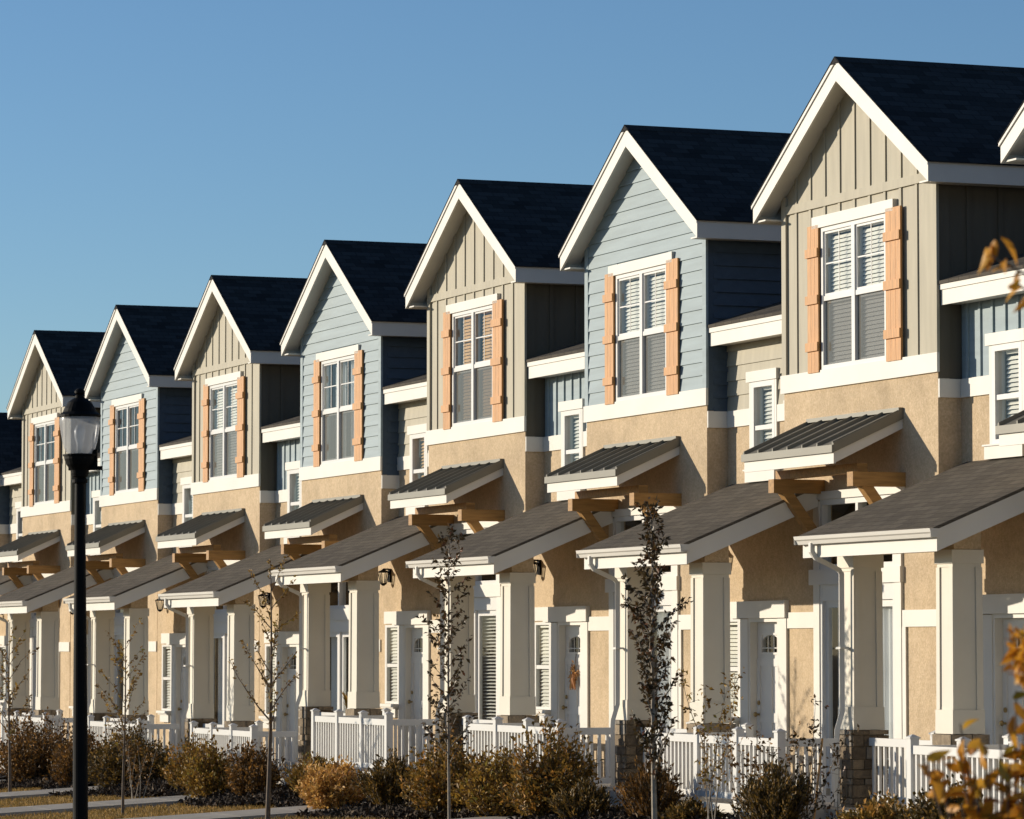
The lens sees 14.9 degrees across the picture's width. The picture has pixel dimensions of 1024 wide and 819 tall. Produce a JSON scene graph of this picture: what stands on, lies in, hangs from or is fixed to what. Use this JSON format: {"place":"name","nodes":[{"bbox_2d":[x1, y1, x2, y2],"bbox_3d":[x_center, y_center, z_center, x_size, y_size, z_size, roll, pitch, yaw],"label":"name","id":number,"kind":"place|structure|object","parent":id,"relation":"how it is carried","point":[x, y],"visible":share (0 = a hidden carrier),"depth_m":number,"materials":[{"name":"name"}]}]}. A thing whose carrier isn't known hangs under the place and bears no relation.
{"place":"outdoors","nodes":[
{"label":"outdoors","id":0,"kind":"place"},
{"bbox_2d":[0,786,447,818],"bbox_3d":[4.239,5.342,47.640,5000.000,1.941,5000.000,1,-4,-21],"label":"ground","id":1,"kind":"structure","parent":0,"point":[156,795],"depth_m":59.80,"materials":[{"name":"brown plant"}]},
{"bbox_2d":[0,412,21,570],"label":"townhouse","id":2,"kind":"structure","parent":1,"relation":"on","point":[10,444],"depth_m":90.23,"materials":[{"name":"paint"}]},
{"bbox_2d":[0,626,38,791],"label":"young tree","id":3,"kind":"object","parent":1,"relation":"on","point":[9,731],"visible":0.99,"depth_m":68.86,"materials":[{"name":"brown plant"}]},
{"bbox_2d":[0,330,104,743],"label":"townhouse","id":4,"kind":"structure","parent":1,"relation":"on","point":[54,371],"depth_m":85.35,"materials":[{"name":"paint"}]},
{"bbox_2d":[0,645,5,709],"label":"window","id":5,"kind":"structure","parent":4,"relation":"in","point":[1,701],"depth_m":88.89,"materials":[{"name":"plastic"}]},
{"bbox_2d":[13,502,22,561],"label":"window","id":6,"kind":"structure","parent":4,"relation":"in","point":[19,519],"depth_m":88.90,"materials":[{"name":"plastic"}]},
{"bbox_2d":[29,574,58,711],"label":"patio door","id":7,"kind":"structure","parent":4,"relation":"in","point":[33,622],"depth_m":86.10,"materials":[{"name":"paint"}]},
{"bbox_2d":[31,413,59,504],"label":"window","id":8,"kind":"structure","parent":4,"relation":"in","point":[47,422],"depth_m":86.14,"materials":[{"name":"plastic"}]},
{"bbox_2d":[58,388,102,818],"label":"street lamp","id":9,"kind":"object","parent":1,"relation":"on","point":[80,464],"visible":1,"depth_m":37.81,"materials":[{"name":"black metal"}]},
{"bbox_2d":[0,305,197,779],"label":"townhouse","id":10,"kind":"structure","parent":1,"relation":"on","point":[138,391],"depth_m":79.34,"materials":[{"name":"paint"}]},
{"bbox_2d":[1,709,72,744],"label":"porch railing","id":11,"kind":"object","parent":10,"relation":"on","point":[36,718],"visible":0.35,"depth_m":77.13,"materials":[{"name":"plastic"}]},
{"bbox_2d":[91,490,100,554],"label":"window","id":12,"kind":"structure","parent":10,"relation":"in","point":[95,495],"depth_m":82.62,"materials":[{"name":"plastic"}]},
{"bbox_2d":[111,567,139,717],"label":"patio door","id":13,"kind":"structure","parent":10,"relation":"in","point":[119,618],"depth_m":79.75,"materials":[{"name":"paint"}]},
{"bbox_2d":[111,393,143,493],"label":"window","id":14,"kind":"structure","parent":10,"relation":"in","point":[125,443],"depth_m":79.32,"materials":[{"name":"plastic"}]},
{"bbox_2d":[103,722,118,748],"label":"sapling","id":15,"kind":"object","parent":1,"relation":"on","point":[107,734],"visible":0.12,"depth_m":68.57,"materials":[{"name":"brown plant"}]},
{"bbox_2d":[94,618,148,814],"bbox_3d":[-5.854,4.635,58.873,0.783,3.046,1.151,1,-4,-11],"label":"young tree","id":16,"kind":"object","parent":1,"relation":"on","point":[115,707],"visible":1,"depth_m":58.81,"materials":[{"name":"brown plant"}]},
{"bbox_2d":[119,725,161,798],"bbox_3d":[-5.945,5.656,62.666,0.635,1.346,0.663,1,-4,-21],"label":"bush","id":17,"kind":"object","parent":1,"relation":"on","point":[131,776],"visible":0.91,"depth_m":62.57,"materials":[{"name":"brown plant"}]},
{"bbox_2d":[63,275,306,784],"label":"townhouse","id":18,"kind":"structure","parent":1,"relation":"on","point":[237,369],"depth_m":73.32,"materials":[{"name":"paint"}]},
{"bbox_2d":[88,714,179,757],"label":"porch railing","id":19,"kind":"object","parent":18,"relation":"on","point":[99,727],"visible":0.45,"depth_m":70.77,"materials":[{"name":"plastic"}]},
{"bbox_2d":[156,645,170,721],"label":"window","id":20,"kind":"structure","parent":18,"relation":"in","point":[165,712],"depth_m":76.32,"materials":[{"name":"plastic"}]},
{"bbox_2d":[177,647,186,752],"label":"door","id":21,"kind":"structure","parent":18,"relation":"in","point":[182,702],"depth_m":75.49,"materials":[{"name":"paint"}]},
{"bbox_2d":[179,476,192,547],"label":"window","id":22,"kind":"structure","parent":18,"relation":"in","point":[186,482],"depth_m":76.36,"materials":[{"name":"plastic"}]},
{"bbox_2d":[205,560,239,724],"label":"patio door","id":23,"kind":"structure","parent":18,"relation":"in","point":[220,616],"depth_m":73.13,"materials":[{"name":"paint"}]},
{"bbox_2d":[205,371,243,479],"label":"window","id":24,"kind":"structure","parent":18,"relation":"in","point":[226,385],"depth_m":73.22,"materials":[{"name":"plastic"}]},
{"bbox_2d":[229,551,300,818],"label":"young tree","id":25,"kind":"object","parent":1,"relation":"on","point":[271,712],"visible":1,"depth_m":52.09,"materials":[{"name":"brown plant"}]},
{"bbox_2d":[158,240,426,760],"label":"townhouse","id":26,"kind":"structure","parent":1,"relation":"on","point":[354,337],"depth_m":67.17,"materials":[{"name":"paint"}]},
{"bbox_2d":[189,720,296,772],"bbox_3d":[-4.787,5.702,66.076,1.324,0.905,6.872,1,-4,-21],"label":"porch railing","id":27,"kind":"object","parent":26,"relation":"on","point":[235,734],"visible":0.56,"depth_m":63.72,"materials":[{"name":"plastic"}]},
{"bbox_2d":[259,644,275,728],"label":"window","id":28,"kind":"structure","parent":26,"relation":"in","point":[267,646],"depth_m":70.09,"materials":[{"name":"plastic"}]},
{"bbox_2d":[284,647,295,760],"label":"door","id":29,"kind":"structure","parent":26,"relation":"in","point":[291,690],"depth_m":69.12,"materials":[{"name":"paint"}]},
{"bbox_2d":[284,461,301,543],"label":"window","id":30,"kind":"structure","parent":26,"relation":"in","point":[292,468],"depth_m":70.07,"materials":[{"name":"plastic"}]},
{"bbox_2d":[316,344,360,464],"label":"window","id":31,"kind":"structure","parent":26,"relation":"in","point":[341,412],"depth_m":67.22,"materials":[{"name":"plastic"}]},
{"bbox_2d":[329,582,349,712],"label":"patio door","id":32,"kind":"structure","parent":26,"relation":"in","point":[339,594],"depth_m":66.47,"materials":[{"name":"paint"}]},
{"bbox_2d":[293,754,369,808],"bbox_3d":[-2.505,5.328,55.676,1.192,0.866,1.663,1,-4,-21],"label":"shrub","id":33,"kind":"object","parent":1,"relation":"on","point":[333,785],"visible":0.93,"depth_m":55.31,"materials":[{"name":"brown plant"}]},
{"bbox_2d":[0,769,845,818],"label":"mulch","id":34,"kind":"object","parent":1,"relation":"on","point":[181,793],"visible":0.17,"depth_m":59.12,"materials":[{"name":"brown wood"}]},
{"bbox_2d":[0,700,72,786],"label":"shrub","id":35,"kind":"object","parent":34,"relation":"on","point":[29,753],"visible":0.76,"depth_m":72.73,"materials":[{"name":"brown plant"}]},
{"bbox_2d":[42,727,107,785],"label":"shrub","id":36,"kind":"object","parent":34,"relation":"on","point":[63,763],"visible":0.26,"depth_m":69.80,"materials":[{"name":"brown plant"}]},
{"bbox_2d":[88,720,171,787],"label":"shrub","id":37,"kind":"object","parent":34,"relation":"on","point":[108,765],"visible":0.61,"depth_m":67.06,"materials":[{"name":"brown plant"}]},
{"bbox_2d":[153,725,223,794],"bbox_3d":[-5.247,5.755,63.877,1.323,1.207,1.334,-2,-4,32],"label":"shrub","id":38,"kind":"object","parent":34,"relation":"on","point":[172,767],"visible":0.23,"depth_m":63.67,"materials":[{"name":"brown plant"}]},
{"bbox_2d":[170,728,238,797],"bbox_3d":[-4.790,5.639,61.910,1.180,1.191,1.536,1,-4,-21],"label":"shrub","id":39,"kind":"object","parent":34,"relation":"on","point":[202,776],"visible":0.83,"depth_m":61.65,"materials":[{"name":"green plant"}]},
{"bbox_2d":[221,739,291,802],"bbox_3d":[-3.992,5.593,60.477,1.028,1.022,1.370,1,-4,-21],"label":"shrub","id":40,"kind":"object","parent":34,"relation":"on","point":[247,772],"visible":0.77,"depth_m":60.27,"materials":[{"name":"brown plant"}]},
{"bbox_2d":[280,750,349,794],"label":"shrub","id":41,"kind":"object","parent":34,"relation":"on","point":[297,774],"visible":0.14,"depth_m":57.95,"materials":[{"name":"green plant"}]},
{"bbox_2d":[351,748,417,806],"bbox_3d":[-1.621,5.133,54.083,1.049,0.983,1.377,1,-4,-21],"label":"shrub","id":42,"kind":"object","parent":34,"relation":"on","point":[381,784],"visible":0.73,"depth_m":53.81,"materials":[{"name":"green plant"}]},
{"bbox_2d":[396,730,491,818],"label":"shrub","id":43,"kind":"object","parent":34,"relation":"on","point":[428,783],"visible":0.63,"depth_m":51.63,"materials":[{"name":"brown plant"}]},
{"bbox_2d":[445,739,530,816],"bbox_3d":[-0.199,4.804,50.555,1.217,1.095,1.503,1,-4,-21],"label":"shrub","id":44,"kind":"object","parent":34,"relation":"on","point":[479,791],"visible":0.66,"depth_m":50.29,"materials":[{"name":"green plant"}]},
{"bbox_2d":[491,711,604,816],"bbox_3d":[0.480,4.500,48.971,1.355,1.456,1.671,1,-4,-21],"label":"shrub","id":45,"kind":"object","parent":34,"relation":"on","point":[549,776],"visible":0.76,"depth_m":48.74,"materials":[{"name":"brown plant"}]},
{"bbox_2d":[546,777,624,818],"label":"shrub","id":46,"kind":"object","parent":34,"relation":"on","point":[577,799],"visible":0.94,"depth_m":47.35,"materials":[{"name":"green plant"}]},
{"bbox_2d":[613,755,685,817],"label":"shrub","id":47,"kind":"object","parent":34,"relation":"on","point":[637,798],"visible":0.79,"depth_m":46.08,"materials":[{"name":"brown plant"}]},
{"bbox_2d":[657,795,723,818],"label":"shrub","id":48,"kind":"object","parent":34,"relation":"on","point":[686,808],"visible":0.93,"depth_m":44.81,"materials":[{"name":"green plant"}]},
{"bbox_2d":[729,758,820,818],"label":"shrub","id":49,"kind":"object","parent":34,"relation":"on","point":[774,795],"visible":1,"depth_m":42.42,"materials":[{"name":"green plant"}]},
{"bbox_2d":[766,694,859,818],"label":"sapling","id":50,"kind":"object","parent":34,"relation":"on","point":[813,741],"visible":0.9,"depth_m":42.67,"materials":[{"name":"brown plant"}]},
{"bbox_2d":[808,744,848,818],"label":"sapling","id":51,"kind":"object","parent":34,"relation":"on","point":[838,755],"visible":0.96,"depth_m":42.11,"materials":[{"name":"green plant"}]},
{"bbox_2d":[826,789,919,818],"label":"shrub","id":52,"kind":"object","parent":34,"relation":"on","point":[880,808],"visible":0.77,"depth_m":40.20,"materials":[{"name":"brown plant"}]},
{"bbox_2d":[893,773,987,818],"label":"shrub","id":53,"kind":"object","parent":34,"relation":"on","point":[928,809],"visible":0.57,"depth_m":38.77,"materials":[{"name":"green plant"}]},
{"bbox_2d":[268,179,592,801],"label":"townhouse","id":54,"kind":"structure","parent":1,"relation":"on","point":[495,291],"depth_m":61.10,"materials":[{"name":"paint"}]},
{"bbox_2d":[310,708,435,770],"bbox_3d":[-2.434,5.026,59.982,1.324,0.905,6.872,1,-4,-21],"label":"porch railing","id":55,"kind":"object","parent":54,"relation":"on","point":[362,738],"visible":0.84,"depth_m":57.83,"materials":[{"name":"plastic"}]},
{"bbox_2d":[380,625,398,717],"bbox_3d":[-1.731,4.247,63.897,0.701,1.540,0.730,1,-4,-21],"label":"window","id":56,"kind":"structure","parent":54,"relation":"in","point":[393,704],"depth_m":63.95,"materials":[{"name":"plastic"}]},
{"bbox_2d":[407,628,422,758],"bbox_3d":[-1.289,4.547,62.900,0.576,2.260,1.010,1,-4,-21],"label":"door","id":57,"kind":"structure","parent":54,"relation":"in","point":[416,701],"depth_m":62.99,"materials":[{"name":"paint"}]},
{"bbox_2d":[406,423,428,514],"bbox_3d":[-1.235,0.987,63.822,0.771,1.460,0.960,1,-4,-21],"label":"window","id":58,"kind":"structure","parent":54,"relation":"in","point":[417,433],"depth_m":63.95,"materials":[{"name":"plastic"}]},
{"bbox_2d":[446,293,500,426],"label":"window","id":59,"kind":"structure","parent":54,"relation":"in","point":[475,369],"depth_m":61.01,"materials":[{"name":"plastic"}]},
{"bbox_2d":[446,521,501,719],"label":"patio door","id":60,"kind":"structure","parent":54,"relation":"in","point":[487,588],"depth_m":60.18,"materials":[{"name":"paint"}]},
{"bbox_2d":[415,523,476,818],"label":"young tree","id":61,"kind":"object","parent":1,"relation":"on","point":[450,691],"visible":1,"depth_m":46.78,"materials":[{"name":"brown plant"}]},
{"bbox_2d":[405,125,790,789],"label":"townhouse","id":62,"kind":"structure","parent":1,"relation":"on","point":[669,249],"depth_m":54.79,"materials":[{"name":"paint"}]},
{"bbox_2d":[462,714,611,783],"bbox_3d":[-0.032,4.641,53.739,1.324,0.905,6.872,1,-4,-21],"label":"porch railing","id":63,"kind":"object","parent":62,"relation":"on","point":[495,731],"visible":0.43,"depth_m":51.95,"materials":[{"name":"plastic"}]},
{"bbox_2d":[535,622,551,722],"bbox_3d":[0.671,3.863,57.655,0.701,1.540,0.730,1,-4,-21],"label":"window","id":64,"kind":"structure","parent":62,"relation":"in","point":[546,707],"depth_m":57.71,"materials":[{"name":"plastic"}]},
{"bbox_2d":[561,625,579,760],"bbox_3d":[1.113,4.162,56.658,0.576,2.260,1.010,1,-4,-21],"label":"door","id":65,"kind":"structure","parent":62,"relation":"in","point":[572,697],"depth_m":56.76,"materials":[{"name":"paint"}]},
{"bbox_2d":[557,398,585,500],"bbox_3d":[1.168,0.602,57.580,0.771,1.460,0.960,1,-4,-21],"label":"window","id":66,"kind":"structure","parent":62,"relation":"in","point":[570,409],"depth_m":57.68,"materials":[{"name":"plastic"}]},
{"bbox_2d":[568,656,578,689],"bbox_3d":[0.911,3.787,56.553,0.156,0.525,0.408,1,-4,-21],"label":"corn ornament","id":67,"kind":"object","parent":62,"relation":"hanging from","point":[573,676],"visible":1,"depth_m":56.53,"materials":[{"name":"orange plant"}]},
{"bbox_2d":[608,251,674,401],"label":"window","id":68,"kind":"structure","parent":62,"relation":"in","point":[644,337],"depth_m":54.53,"materials":[{"name":"plastic"}]},
{"bbox_2d":[605,506,680,775],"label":"patio door","id":69,"kind":"structure","parent":62,"relation":"in","point":[670,580],"depth_m":53.82,"materials":[{"name":"paint"}]},
{"bbox_2d":[620,496,692,818],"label":"young tree","id":70,"kind":"object","parent":1,"relation":"on","point":[651,686],"visible":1,"depth_m":38.44,"materials":[{"name":"brown plant"}]},
{"bbox_2d":[676,667,745,818],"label":"sapling","id":71,"kind":"object","parent":1,"relation":"on","point":[705,761],"visible":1,"depth_m":43.25,"materials":[{"name":"brown plant"}]},
{"bbox_2d":[717,721,800,818],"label":"sapling","id":72,"kind":"object","parent":1,"relation":"on","point":[755,765],"visible":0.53,"depth_m":43.73,"materials":[{"name":"brown plant"}]},
{"bbox_2d":[576,56,1023,818],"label":"townhouse","id":73,"kind":"structure","parent":1,"relation":"on","point":[888,196],"depth_m":48.49,"materials":[{"name":"paint"}]},
{"bbox_2d":[727,619,739,726],"bbox_3d":[3.074,3.478,51.412,0.701,1.540,0.730,1,-4,-21],"label":"window","id":74,"kind":"structure","parent":73,"relation":"in","point":[735,622],"depth_m":51.31,"materials":[{"name":"plastic"}]},
{"bbox_2d":[640,721,837,804],"bbox_3d":[2.370,4.256,47.497,1.324,0.905,6.872,1,-4,-21],"label":"porch railing","id":75,"kind":"object","parent":73,"relation":"on","point":[684,751],"visible":0.59,"depth_m":45.60,"materials":[{"name":"plastic"}]},
{"bbox_2d":[743,367,779,482],"bbox_3d":[3.570,0.217,51.337,0.771,1.460,0.960,1,-4,-21],"label":"window","id":76,"kind":"structure","parent":73,"relation":"in","point":[766,380],"depth_m":51.41,"materials":[{"name":"plastic"}]},
{"bbox_2d":[753,622,776,737],"bbox_3d":[3.516,3.777,50.415,0.576,2.260,1.010,1,-4,-21],"label":"door","id":77,"kind":"structure","parent":73,"relation":"in","point":[766,714],"depth_m":50.51,"materials":[{"name":"paint"}]},
{"bbox_2d":[811,198,896,369],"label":"window","id":78,"kind":"structure","parent":73,"relation":"in","point":[858,297],"depth_m":48.33,"materials":[{"name":"plastic"}]},
{"bbox_2d":[809,487,904,796],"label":"patio door","id":79,"kind":"structure","parent":73,"relation":"in","point":[824,580],"depth_m":48.57,"materials":[{"name":"paint"}]},
{"bbox_2d":[813,738,822,818],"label":"garden stake","id":80,"kind":"object","parent":1,"relation":"on","point":[819,766],"visible":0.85,"depth_m":43.60,"materials":[{"name":"brown wood"}]},
{"bbox_2d":[793,101,1023,818],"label":"townhouse","id":81,"kind":"structure","parent":1,"relation":"on","point":[964,521],"depth_m":44.53,"materials":[{"name":"paint"}]},
{"bbox_2d":[869,730,1023,812],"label":"porch railing","id":82,"kind":"object","parent":81,"relation":"on","point":[917,750],"visible":0.49,"depth_m":41.02,"materials":[{"name":"plastic"}]},
{"bbox_2d":[982,328,1023,459],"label":"window","id":83,"kind":"structure","parent":81,"relation":"in","point":[1009,344],"depth_m":45.21,"materials":[{"name":"plastic"}]},
{"bbox_2d":[999,618,1023,783],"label":"door","id":84,"kind":"structure","parent":81,"relation":"in","point":[1009,686],"depth_m":44.38,"materials":[{"name":"paint"}]},
{"bbox_2d":[917,690,1023,818],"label":"autumn bush","id":85,"kind":"object","parent":1,"relation":"on","point":[1011,808],"visible":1,"depth_m":13.98,"materials":[{"name":"orange plant"}]},
{"bbox_2d":[978,237,1023,688],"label":"autumn tree","id":86,"kind":"object","parent":1,"relation":"on","point":[988,259],"visible":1,"depth_m":12.99,"materials":[{"name":"orange plant"}]},
{"bbox_2d":[0,779,521,818],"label":"path","id":87,"kind":"structure","parent":0,"point":[168,800],"depth_m":60.63,"materials":[{"name":"concrete"}]},
{"bbox_2d":[341,691,347,708],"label":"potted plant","id":88,"kind":"object","parent":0,"point":[345,697],"visible":0.04,"depth_m":62.95,"materials":[{"name":"yellow plant"}]},
{"bbox_2d":[0,0,1023,412],"label":"sky","id":89,"kind":"structure","parent":0,"point":[151,150],"materials":[{"name":"blue"}]}
]}

